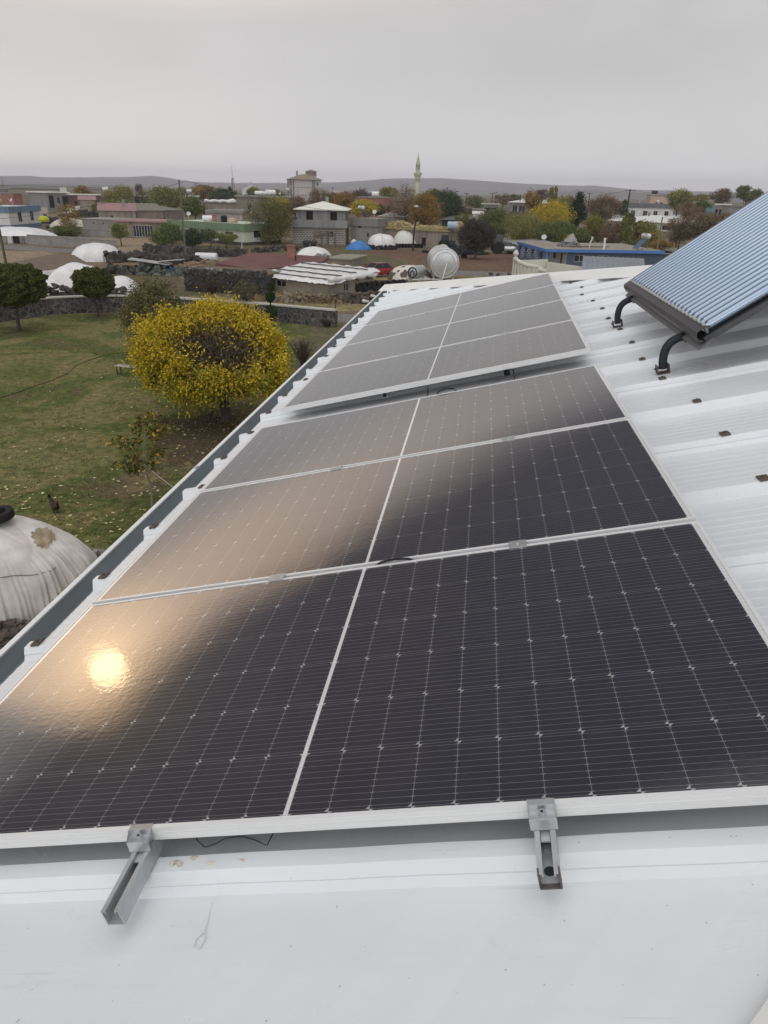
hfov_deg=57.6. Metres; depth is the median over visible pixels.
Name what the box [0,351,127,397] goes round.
hose
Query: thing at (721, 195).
tree
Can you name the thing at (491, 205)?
house
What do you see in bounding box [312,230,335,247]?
wooden rack
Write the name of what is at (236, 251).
rubble wall
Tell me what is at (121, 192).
tree
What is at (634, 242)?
tree
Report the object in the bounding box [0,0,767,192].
sky
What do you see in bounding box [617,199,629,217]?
tree
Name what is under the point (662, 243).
tree
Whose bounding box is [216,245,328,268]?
flat roof house
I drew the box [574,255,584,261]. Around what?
window
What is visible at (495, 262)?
dirt yard
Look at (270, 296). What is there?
topiary
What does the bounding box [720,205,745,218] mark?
house
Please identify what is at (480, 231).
tree
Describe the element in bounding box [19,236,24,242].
block pier
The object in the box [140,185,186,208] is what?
tree
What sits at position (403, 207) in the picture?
tree
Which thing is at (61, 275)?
tarp heap
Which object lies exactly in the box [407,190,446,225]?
tree
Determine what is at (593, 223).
tree
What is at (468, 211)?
tree
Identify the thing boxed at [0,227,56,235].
tarp tent
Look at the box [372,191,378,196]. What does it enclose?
water tank
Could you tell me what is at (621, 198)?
house
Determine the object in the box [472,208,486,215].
house
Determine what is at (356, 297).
debris heap
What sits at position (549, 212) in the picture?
tree
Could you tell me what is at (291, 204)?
wire
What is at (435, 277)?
dry verge
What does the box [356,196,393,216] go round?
house
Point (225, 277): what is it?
stone wall
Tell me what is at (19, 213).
window
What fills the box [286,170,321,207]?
apartment building
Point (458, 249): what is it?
rubble heap
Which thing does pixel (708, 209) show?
shed
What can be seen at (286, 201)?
tree
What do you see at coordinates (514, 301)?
solar module
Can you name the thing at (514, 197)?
tree
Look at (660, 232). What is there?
lamp post
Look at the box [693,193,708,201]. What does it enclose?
tree
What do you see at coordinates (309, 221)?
house
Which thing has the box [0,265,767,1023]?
house
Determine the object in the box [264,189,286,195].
tree
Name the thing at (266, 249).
rubble wall
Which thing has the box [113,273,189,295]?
weedy yard
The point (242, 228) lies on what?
house
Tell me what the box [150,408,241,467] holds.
leafy patch
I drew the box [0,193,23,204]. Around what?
shed
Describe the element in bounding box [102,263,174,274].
rubble wall
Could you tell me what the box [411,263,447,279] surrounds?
pipe
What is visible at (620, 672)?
solar module
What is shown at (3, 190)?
house
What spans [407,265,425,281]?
steel tank
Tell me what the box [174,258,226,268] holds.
earth bank
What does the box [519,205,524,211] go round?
window
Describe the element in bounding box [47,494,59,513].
hen
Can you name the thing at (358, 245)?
tarp heap
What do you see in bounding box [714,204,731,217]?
house
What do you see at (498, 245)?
tractor
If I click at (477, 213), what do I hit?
shed
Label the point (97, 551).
rubble heap
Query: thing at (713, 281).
solar collector
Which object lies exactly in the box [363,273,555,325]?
solar module
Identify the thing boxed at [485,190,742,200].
foothills
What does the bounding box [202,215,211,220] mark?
water tank
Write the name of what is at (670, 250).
shed
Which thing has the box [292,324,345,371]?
bare patch
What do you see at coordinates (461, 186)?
hills
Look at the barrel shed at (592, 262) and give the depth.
53.54 m
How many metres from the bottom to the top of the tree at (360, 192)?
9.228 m
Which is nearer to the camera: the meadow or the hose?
the hose
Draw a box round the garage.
[112,218,173,237]
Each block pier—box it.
[2,236,7,243]
[7,236,12,242]
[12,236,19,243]
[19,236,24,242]
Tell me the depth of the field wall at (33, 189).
846.39 m
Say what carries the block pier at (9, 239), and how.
on the village ground at (200, 245)
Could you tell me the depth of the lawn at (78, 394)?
27.64 m
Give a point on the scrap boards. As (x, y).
(162, 262)
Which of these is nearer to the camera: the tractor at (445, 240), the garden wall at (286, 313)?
the garden wall at (286, 313)
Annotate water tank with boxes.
[195,252,217,259]
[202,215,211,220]
[266,190,275,195]
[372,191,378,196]
[447,221,458,231]
[456,222,463,231]
[504,246,516,253]
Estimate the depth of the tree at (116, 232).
103.75 m
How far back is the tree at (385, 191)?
199.71 m
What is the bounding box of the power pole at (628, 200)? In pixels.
[625,189,634,215]
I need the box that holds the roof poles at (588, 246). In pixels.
[569,246,608,246]
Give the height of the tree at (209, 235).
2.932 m
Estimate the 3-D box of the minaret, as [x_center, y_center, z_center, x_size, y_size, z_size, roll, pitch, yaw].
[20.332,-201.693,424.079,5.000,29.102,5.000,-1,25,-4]
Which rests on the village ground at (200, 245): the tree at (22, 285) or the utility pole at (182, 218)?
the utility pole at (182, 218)
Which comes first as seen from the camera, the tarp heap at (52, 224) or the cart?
the cart
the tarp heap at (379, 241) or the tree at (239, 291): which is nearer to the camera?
the tree at (239, 291)
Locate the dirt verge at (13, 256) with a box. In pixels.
[0,250,52,262]
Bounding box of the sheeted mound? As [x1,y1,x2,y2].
[0,515,97,622]
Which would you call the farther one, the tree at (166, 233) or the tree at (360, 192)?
the tree at (360, 192)
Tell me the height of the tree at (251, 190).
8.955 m
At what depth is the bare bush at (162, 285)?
58.89 m
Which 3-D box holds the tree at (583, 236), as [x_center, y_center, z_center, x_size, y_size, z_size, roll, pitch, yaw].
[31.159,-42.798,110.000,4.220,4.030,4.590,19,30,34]
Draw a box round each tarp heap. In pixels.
[45,218,82,229]
[46,262,92,294]
[71,243,117,261]
[115,276,146,293]
[297,246,330,255]
[346,240,371,249]
[367,233,396,249]
[388,265,431,281]
[394,230,415,243]
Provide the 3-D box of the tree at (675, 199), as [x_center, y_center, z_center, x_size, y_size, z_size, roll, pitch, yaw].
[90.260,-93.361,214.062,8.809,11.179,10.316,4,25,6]
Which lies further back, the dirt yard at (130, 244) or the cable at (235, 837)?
the dirt yard at (130, 244)
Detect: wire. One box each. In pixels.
[1,181,183,218]
[188,181,399,215]
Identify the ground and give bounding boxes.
[0,183,744,222]
[0,211,694,323]
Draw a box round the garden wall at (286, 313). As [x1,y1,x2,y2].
[0,295,337,327]
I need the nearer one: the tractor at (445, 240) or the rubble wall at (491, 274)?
the rubble wall at (491, 274)
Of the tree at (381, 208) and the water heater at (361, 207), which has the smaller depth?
the water heater at (361, 207)
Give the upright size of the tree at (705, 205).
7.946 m
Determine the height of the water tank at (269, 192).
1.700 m
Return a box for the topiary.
[265,282,276,323]
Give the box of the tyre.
[0,505,14,523]
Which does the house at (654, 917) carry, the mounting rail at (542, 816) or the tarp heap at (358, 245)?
the mounting rail at (542, 816)
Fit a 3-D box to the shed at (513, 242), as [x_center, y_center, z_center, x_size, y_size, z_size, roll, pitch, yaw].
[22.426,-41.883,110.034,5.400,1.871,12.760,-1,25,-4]
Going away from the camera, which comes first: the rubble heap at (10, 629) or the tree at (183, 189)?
the rubble heap at (10, 629)
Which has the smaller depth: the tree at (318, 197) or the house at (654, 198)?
the tree at (318, 197)
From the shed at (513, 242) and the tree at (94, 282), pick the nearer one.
the tree at (94, 282)
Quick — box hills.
[0,176,762,195]
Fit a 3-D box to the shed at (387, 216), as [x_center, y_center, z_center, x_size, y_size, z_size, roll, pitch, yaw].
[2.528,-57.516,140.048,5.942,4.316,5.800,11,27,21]
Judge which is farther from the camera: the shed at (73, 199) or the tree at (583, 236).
the shed at (73, 199)
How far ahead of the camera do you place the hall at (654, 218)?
187.84 m
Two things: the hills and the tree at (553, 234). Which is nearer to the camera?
the tree at (553, 234)
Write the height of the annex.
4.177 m
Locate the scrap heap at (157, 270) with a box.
[112,262,183,276]
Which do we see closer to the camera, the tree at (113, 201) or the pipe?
the pipe
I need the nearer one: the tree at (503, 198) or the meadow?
the meadow
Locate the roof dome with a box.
[228,217,237,222]
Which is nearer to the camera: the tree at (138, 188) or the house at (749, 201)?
the house at (749, 201)
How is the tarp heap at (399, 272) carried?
on the dry verge at (435, 277)
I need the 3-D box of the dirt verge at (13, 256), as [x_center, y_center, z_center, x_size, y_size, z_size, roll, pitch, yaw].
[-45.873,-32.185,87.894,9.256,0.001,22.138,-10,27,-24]
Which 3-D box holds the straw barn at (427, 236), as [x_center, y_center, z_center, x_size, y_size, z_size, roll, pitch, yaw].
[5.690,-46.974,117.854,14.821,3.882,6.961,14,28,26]
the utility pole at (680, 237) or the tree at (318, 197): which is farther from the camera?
the tree at (318, 197)
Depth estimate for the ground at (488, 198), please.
1047.10 m
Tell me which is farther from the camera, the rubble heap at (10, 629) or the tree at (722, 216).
the tree at (722, 216)
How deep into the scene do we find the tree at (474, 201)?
261.48 m
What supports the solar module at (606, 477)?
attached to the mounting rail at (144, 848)
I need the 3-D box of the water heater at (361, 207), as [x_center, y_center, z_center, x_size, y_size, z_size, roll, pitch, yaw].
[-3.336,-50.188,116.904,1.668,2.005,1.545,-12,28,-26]
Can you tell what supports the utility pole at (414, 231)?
on the dirt yard at (495, 262)
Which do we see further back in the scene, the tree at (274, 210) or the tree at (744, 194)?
the tree at (744, 194)
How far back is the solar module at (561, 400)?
4.00 m
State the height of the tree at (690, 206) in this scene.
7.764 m
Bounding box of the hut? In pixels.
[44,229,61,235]
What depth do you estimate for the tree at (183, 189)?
289.46 m
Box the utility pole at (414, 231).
[412,205,418,250]
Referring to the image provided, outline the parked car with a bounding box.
[364,262,393,275]
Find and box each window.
[17,212,22,221]
[277,280,285,286]
[344,283,348,290]
[512,205,516,211]
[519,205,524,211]
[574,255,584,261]
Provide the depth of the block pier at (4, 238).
105.02 m
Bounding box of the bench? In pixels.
[115,364,133,374]
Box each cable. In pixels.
[196,833,273,847]
[376,557,412,564]
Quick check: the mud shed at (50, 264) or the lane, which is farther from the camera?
the mud shed at (50, 264)
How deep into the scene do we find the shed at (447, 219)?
147.46 m
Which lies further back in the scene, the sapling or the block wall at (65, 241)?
the block wall at (65, 241)
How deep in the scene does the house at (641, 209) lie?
249.01 m
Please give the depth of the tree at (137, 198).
225.09 m
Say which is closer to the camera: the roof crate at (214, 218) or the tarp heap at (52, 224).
the roof crate at (214, 218)
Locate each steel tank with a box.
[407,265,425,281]
[427,245,458,280]
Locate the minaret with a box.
[414,153,421,196]
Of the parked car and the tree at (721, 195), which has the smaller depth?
the parked car
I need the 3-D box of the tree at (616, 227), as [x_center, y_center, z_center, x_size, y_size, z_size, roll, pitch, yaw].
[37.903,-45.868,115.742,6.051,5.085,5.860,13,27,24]
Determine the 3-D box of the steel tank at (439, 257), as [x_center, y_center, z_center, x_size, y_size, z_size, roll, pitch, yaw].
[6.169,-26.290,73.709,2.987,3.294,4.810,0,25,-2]
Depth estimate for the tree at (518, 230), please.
113.62 m
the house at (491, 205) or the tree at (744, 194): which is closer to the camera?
the house at (491, 205)
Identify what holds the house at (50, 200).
on the ground at (488, 198)
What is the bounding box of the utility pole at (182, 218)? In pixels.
[178,180,186,254]
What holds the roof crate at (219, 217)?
on the house at (242, 228)
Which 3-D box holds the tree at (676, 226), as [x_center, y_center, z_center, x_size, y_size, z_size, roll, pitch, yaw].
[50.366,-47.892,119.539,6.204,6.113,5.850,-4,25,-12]
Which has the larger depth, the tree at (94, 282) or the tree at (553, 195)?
the tree at (553, 195)
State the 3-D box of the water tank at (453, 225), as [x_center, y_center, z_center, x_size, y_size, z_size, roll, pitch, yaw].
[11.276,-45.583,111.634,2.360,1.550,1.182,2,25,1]
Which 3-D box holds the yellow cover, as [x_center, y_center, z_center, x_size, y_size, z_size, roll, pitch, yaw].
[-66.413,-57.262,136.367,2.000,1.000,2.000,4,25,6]
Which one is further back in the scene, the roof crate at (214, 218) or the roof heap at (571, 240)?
the roof crate at (214, 218)
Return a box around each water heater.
[358,205,369,218]
[633,233,650,249]
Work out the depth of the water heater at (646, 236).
88.21 m
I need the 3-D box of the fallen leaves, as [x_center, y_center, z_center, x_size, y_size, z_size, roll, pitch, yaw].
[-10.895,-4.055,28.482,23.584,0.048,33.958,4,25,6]
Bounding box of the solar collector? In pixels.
[611,191,767,374]
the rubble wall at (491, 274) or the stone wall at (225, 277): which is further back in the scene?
the rubble wall at (491, 274)
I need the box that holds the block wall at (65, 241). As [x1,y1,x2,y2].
[26,234,117,248]
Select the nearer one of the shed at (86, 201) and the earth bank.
the earth bank
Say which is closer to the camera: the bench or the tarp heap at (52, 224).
the bench
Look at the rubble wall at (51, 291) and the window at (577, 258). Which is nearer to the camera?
the rubble wall at (51, 291)
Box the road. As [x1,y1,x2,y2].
[0,245,511,275]
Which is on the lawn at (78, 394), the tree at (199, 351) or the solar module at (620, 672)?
the tree at (199, 351)
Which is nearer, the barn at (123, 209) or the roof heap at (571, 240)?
the roof heap at (571, 240)
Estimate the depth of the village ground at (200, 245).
109.02 m
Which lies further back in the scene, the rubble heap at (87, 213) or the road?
the rubble heap at (87, 213)
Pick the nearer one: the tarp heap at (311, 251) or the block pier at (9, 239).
the tarp heap at (311, 251)
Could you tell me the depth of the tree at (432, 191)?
181.15 m
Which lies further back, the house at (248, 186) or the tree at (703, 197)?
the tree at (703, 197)
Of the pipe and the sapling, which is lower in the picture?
the sapling
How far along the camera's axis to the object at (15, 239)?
105.49 m
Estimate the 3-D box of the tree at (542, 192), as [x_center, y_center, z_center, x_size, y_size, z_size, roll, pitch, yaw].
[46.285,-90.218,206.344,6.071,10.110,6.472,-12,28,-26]
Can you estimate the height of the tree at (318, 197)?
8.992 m
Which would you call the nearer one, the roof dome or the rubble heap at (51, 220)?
the roof dome
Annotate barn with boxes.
[97,199,136,217]
[135,203,164,218]
[159,205,181,218]
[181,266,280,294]
[271,262,379,297]
[383,220,462,247]
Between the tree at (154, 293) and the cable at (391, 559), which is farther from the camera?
the tree at (154, 293)
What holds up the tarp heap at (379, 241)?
on the village ground at (200, 245)
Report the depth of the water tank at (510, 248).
106.19 m
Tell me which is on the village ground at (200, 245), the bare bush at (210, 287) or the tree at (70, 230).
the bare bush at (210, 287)
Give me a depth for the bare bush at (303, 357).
35.72 m
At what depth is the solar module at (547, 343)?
5.38 m
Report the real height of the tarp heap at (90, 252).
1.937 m
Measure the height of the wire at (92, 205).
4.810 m
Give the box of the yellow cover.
[38,216,48,221]
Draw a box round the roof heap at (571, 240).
[557,233,580,246]
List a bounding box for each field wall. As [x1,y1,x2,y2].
[0,185,111,188]
[9,188,59,189]
[22,184,114,185]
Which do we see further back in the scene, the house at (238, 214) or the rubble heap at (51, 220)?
the rubble heap at (51, 220)
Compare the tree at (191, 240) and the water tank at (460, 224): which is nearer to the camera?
the tree at (191, 240)
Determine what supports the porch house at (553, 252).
on the village ground at (200, 245)
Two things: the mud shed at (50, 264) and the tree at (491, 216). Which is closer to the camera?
the mud shed at (50, 264)
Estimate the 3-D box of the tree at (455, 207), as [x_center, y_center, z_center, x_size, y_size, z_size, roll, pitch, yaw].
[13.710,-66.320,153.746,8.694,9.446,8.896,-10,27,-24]
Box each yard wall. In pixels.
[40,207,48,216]
[80,228,113,237]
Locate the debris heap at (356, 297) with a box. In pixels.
[319,290,386,304]
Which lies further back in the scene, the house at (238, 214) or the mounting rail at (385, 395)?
the house at (238, 214)
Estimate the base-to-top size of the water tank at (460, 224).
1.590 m
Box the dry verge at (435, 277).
[373,274,492,282]
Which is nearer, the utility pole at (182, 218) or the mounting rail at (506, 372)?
the mounting rail at (506, 372)
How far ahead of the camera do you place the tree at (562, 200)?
168.28 m
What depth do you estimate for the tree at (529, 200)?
169.80 m
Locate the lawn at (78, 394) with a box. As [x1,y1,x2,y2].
[0,313,312,557]
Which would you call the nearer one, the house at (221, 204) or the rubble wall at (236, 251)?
the rubble wall at (236, 251)
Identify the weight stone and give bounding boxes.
[51,283,58,288]
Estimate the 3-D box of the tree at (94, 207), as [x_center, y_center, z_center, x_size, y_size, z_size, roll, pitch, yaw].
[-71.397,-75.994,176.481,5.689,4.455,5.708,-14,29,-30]
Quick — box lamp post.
[656,215,671,249]
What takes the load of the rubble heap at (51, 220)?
on the village ground at (200, 245)
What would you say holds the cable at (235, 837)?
attached to the solar module at (620, 672)
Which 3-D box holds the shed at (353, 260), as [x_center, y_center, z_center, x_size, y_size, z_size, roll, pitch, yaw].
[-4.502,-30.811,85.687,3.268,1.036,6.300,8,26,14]
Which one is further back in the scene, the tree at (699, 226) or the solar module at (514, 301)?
the tree at (699, 226)
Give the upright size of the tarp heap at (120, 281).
1.408 m
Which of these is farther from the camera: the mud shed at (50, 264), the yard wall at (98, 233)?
the yard wall at (98, 233)
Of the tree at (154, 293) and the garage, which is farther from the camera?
the garage
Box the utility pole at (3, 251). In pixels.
[0,229,6,262]
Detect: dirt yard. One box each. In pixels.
[77,236,157,251]
[364,249,535,271]
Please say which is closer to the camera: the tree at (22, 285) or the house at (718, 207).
the tree at (22, 285)
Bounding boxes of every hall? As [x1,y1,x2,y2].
[234,195,294,217]
[607,212,694,231]
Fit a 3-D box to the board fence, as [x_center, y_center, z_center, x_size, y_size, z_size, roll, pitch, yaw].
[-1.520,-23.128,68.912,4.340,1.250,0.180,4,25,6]
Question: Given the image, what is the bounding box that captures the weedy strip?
[164,295,365,311]
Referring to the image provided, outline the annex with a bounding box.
[349,217,394,243]
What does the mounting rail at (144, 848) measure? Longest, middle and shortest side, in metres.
3.795 x 0.086 x 0.060 m
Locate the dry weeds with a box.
[228,285,364,304]
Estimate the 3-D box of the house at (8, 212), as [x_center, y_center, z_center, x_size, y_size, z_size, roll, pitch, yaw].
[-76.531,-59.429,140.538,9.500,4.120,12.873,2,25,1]
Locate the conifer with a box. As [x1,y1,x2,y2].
[566,190,588,226]
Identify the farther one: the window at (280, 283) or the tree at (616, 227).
the tree at (616, 227)
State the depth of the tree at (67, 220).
135.66 m
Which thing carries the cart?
on the meadow
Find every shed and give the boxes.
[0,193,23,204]
[12,254,92,275]
[65,194,103,206]
[77,196,95,210]
[81,217,131,228]
[328,254,367,266]
[379,213,412,223]
[441,216,475,228]
[472,211,483,220]
[503,238,549,255]
[581,256,644,269]
[659,247,679,252]
[706,203,714,214]
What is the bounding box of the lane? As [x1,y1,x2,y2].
[338,313,355,321]
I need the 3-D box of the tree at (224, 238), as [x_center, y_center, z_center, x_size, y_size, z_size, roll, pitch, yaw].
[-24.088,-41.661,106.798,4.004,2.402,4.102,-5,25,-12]
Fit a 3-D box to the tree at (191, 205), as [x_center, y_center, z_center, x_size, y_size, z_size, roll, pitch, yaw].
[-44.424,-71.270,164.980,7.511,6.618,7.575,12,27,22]
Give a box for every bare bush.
[137,278,178,291]
[196,279,222,293]
[287,336,316,365]
[319,318,331,327]
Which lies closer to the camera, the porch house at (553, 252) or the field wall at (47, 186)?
the porch house at (553, 252)
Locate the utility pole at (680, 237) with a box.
[677,225,682,248]
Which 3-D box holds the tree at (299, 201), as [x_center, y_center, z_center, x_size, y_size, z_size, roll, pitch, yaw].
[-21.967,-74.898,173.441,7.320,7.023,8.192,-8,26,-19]
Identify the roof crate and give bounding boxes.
[212,215,216,221]
[216,214,225,221]
[221,216,226,221]
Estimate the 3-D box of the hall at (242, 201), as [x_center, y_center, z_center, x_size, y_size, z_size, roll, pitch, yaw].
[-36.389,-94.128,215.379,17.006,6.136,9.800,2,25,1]
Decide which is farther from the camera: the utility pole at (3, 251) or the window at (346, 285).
the utility pole at (3, 251)
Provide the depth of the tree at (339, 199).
155.94 m
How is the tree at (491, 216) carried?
on the village ground at (200, 245)
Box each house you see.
[0,188,8,199]
[0,204,41,227]
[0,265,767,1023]
[25,191,69,209]
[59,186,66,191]
[167,219,281,244]
[203,199,236,214]
[205,209,251,220]
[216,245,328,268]
[241,181,260,194]
[291,197,351,244]
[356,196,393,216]
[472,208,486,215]
[481,203,499,211]
[510,199,555,222]
[517,241,664,266]
[611,196,624,218]
[618,197,674,218]
[646,195,667,203]
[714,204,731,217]
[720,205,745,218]
[745,194,760,204]
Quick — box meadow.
[236,245,428,266]
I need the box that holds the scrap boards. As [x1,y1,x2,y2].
[127,257,183,264]
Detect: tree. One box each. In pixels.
[0,262,48,330]
[49,223,84,236]
[52,202,81,225]
[69,266,115,316]
[73,185,94,193]
[89,202,103,212]
[98,182,134,202]
[100,199,131,202]
[110,222,130,245]
[112,272,190,343]
[119,286,297,421]
[134,183,142,193]
[134,188,147,202]
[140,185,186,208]
[143,220,186,245]
[173,186,188,194]
[180,227,205,246]
[181,195,209,218]
[189,184,214,205]
[203,228,218,246]
[206,188,236,199]
[214,231,239,246]
[231,278,258,303]
[243,190,296,244]
[246,186,258,194]
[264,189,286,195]
[269,197,289,215]
[283,195,307,218]
[305,186,334,203]
[331,190,357,213]
[347,197,380,216]
[352,188,371,197]
[375,204,386,215]
[379,186,399,197]
[382,181,422,222]
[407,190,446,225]
[424,188,439,195]
[431,187,465,222]
[454,214,469,223]
[456,219,496,258]
[462,206,472,214]
[463,194,486,208]
[475,205,515,238]
[493,192,511,205]
[500,210,548,239]
[508,194,521,200]
[523,188,542,213]
[528,198,576,228]
[531,219,577,241]
[533,189,549,201]
[546,185,557,204]
[556,194,574,221]
[574,226,595,242]
[584,214,612,242]
[586,192,623,228]
[597,218,624,242]
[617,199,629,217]
[621,208,635,241]
[623,240,649,246]
[630,219,663,247]
[649,238,676,251]
[663,187,694,215]
[664,214,691,247]
[677,201,703,219]
[682,213,720,238]
[690,210,731,220]
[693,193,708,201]
[693,200,712,212]
[707,187,733,203]
[733,185,763,204]
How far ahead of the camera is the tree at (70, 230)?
117.40 m
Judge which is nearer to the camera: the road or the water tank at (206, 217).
the road
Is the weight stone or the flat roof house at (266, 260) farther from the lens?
the flat roof house at (266, 260)
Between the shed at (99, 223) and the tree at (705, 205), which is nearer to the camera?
the shed at (99, 223)
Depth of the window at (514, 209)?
221.43 m
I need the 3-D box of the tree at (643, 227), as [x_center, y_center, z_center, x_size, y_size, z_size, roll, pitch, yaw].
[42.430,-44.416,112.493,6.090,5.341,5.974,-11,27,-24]
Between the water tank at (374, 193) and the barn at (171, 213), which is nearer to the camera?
the barn at (171, 213)
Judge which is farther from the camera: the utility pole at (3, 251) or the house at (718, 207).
the house at (718, 207)
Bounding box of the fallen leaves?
[0,342,261,549]
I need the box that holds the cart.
[302,241,320,247]
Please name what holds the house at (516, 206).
on the village ground at (200, 245)
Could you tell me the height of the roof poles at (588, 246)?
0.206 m
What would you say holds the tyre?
on the sheeted mound
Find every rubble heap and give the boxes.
[0,618,32,649]
[41,214,57,223]
[58,209,98,217]
[93,546,109,555]
[263,292,317,303]
[421,245,489,254]
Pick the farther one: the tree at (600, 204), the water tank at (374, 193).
the water tank at (374, 193)
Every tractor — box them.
[438,235,456,246]
[491,235,512,253]
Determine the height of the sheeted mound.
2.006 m
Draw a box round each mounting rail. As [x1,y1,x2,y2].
[101,405,377,924]
[381,311,429,397]
[500,380,562,889]
[501,294,509,375]
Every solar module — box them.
[0,520,767,848]
[92,418,696,603]
[199,364,630,491]
[281,320,590,412]
[318,299,574,371]
[343,284,563,345]
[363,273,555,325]
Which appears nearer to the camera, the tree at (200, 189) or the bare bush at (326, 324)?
the bare bush at (326, 324)
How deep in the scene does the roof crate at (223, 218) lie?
115.33 m
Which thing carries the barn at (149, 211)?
on the village ground at (200, 245)
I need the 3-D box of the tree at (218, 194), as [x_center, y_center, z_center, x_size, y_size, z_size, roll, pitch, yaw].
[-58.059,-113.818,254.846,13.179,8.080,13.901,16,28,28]
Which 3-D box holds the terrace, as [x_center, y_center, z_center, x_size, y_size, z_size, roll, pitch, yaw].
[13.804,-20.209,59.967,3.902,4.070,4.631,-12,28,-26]
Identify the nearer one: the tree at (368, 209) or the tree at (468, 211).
the tree at (368, 209)
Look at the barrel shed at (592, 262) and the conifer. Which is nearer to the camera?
the barrel shed at (592, 262)
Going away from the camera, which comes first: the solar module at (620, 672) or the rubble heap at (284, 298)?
the solar module at (620, 672)
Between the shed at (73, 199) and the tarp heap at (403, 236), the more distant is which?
the shed at (73, 199)
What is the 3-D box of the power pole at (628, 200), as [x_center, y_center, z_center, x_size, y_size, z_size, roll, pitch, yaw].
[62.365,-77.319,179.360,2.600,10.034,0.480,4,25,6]
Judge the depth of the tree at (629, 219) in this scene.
110.66 m
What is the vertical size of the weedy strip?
0.001 m
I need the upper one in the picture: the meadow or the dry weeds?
the meadow
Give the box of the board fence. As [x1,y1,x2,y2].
[373,271,390,280]
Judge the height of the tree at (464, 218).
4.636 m
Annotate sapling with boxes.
[100,410,175,505]
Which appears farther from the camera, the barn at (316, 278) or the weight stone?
the barn at (316, 278)
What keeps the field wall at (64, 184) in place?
on the ground at (488, 198)
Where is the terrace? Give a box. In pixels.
[512,250,581,274]
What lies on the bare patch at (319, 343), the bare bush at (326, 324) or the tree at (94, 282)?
the bare bush at (326, 324)
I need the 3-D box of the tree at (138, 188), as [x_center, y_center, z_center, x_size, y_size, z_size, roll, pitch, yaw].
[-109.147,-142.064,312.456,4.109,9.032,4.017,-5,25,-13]
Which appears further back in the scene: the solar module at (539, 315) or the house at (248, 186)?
the house at (248, 186)
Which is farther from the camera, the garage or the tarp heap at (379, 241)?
the garage
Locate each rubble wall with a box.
[46,286,126,296]
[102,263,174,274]
[103,249,203,264]
[142,243,247,256]
[250,245,301,252]
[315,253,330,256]
[489,272,511,275]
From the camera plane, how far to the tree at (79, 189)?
269.26 m
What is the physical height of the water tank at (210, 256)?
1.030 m

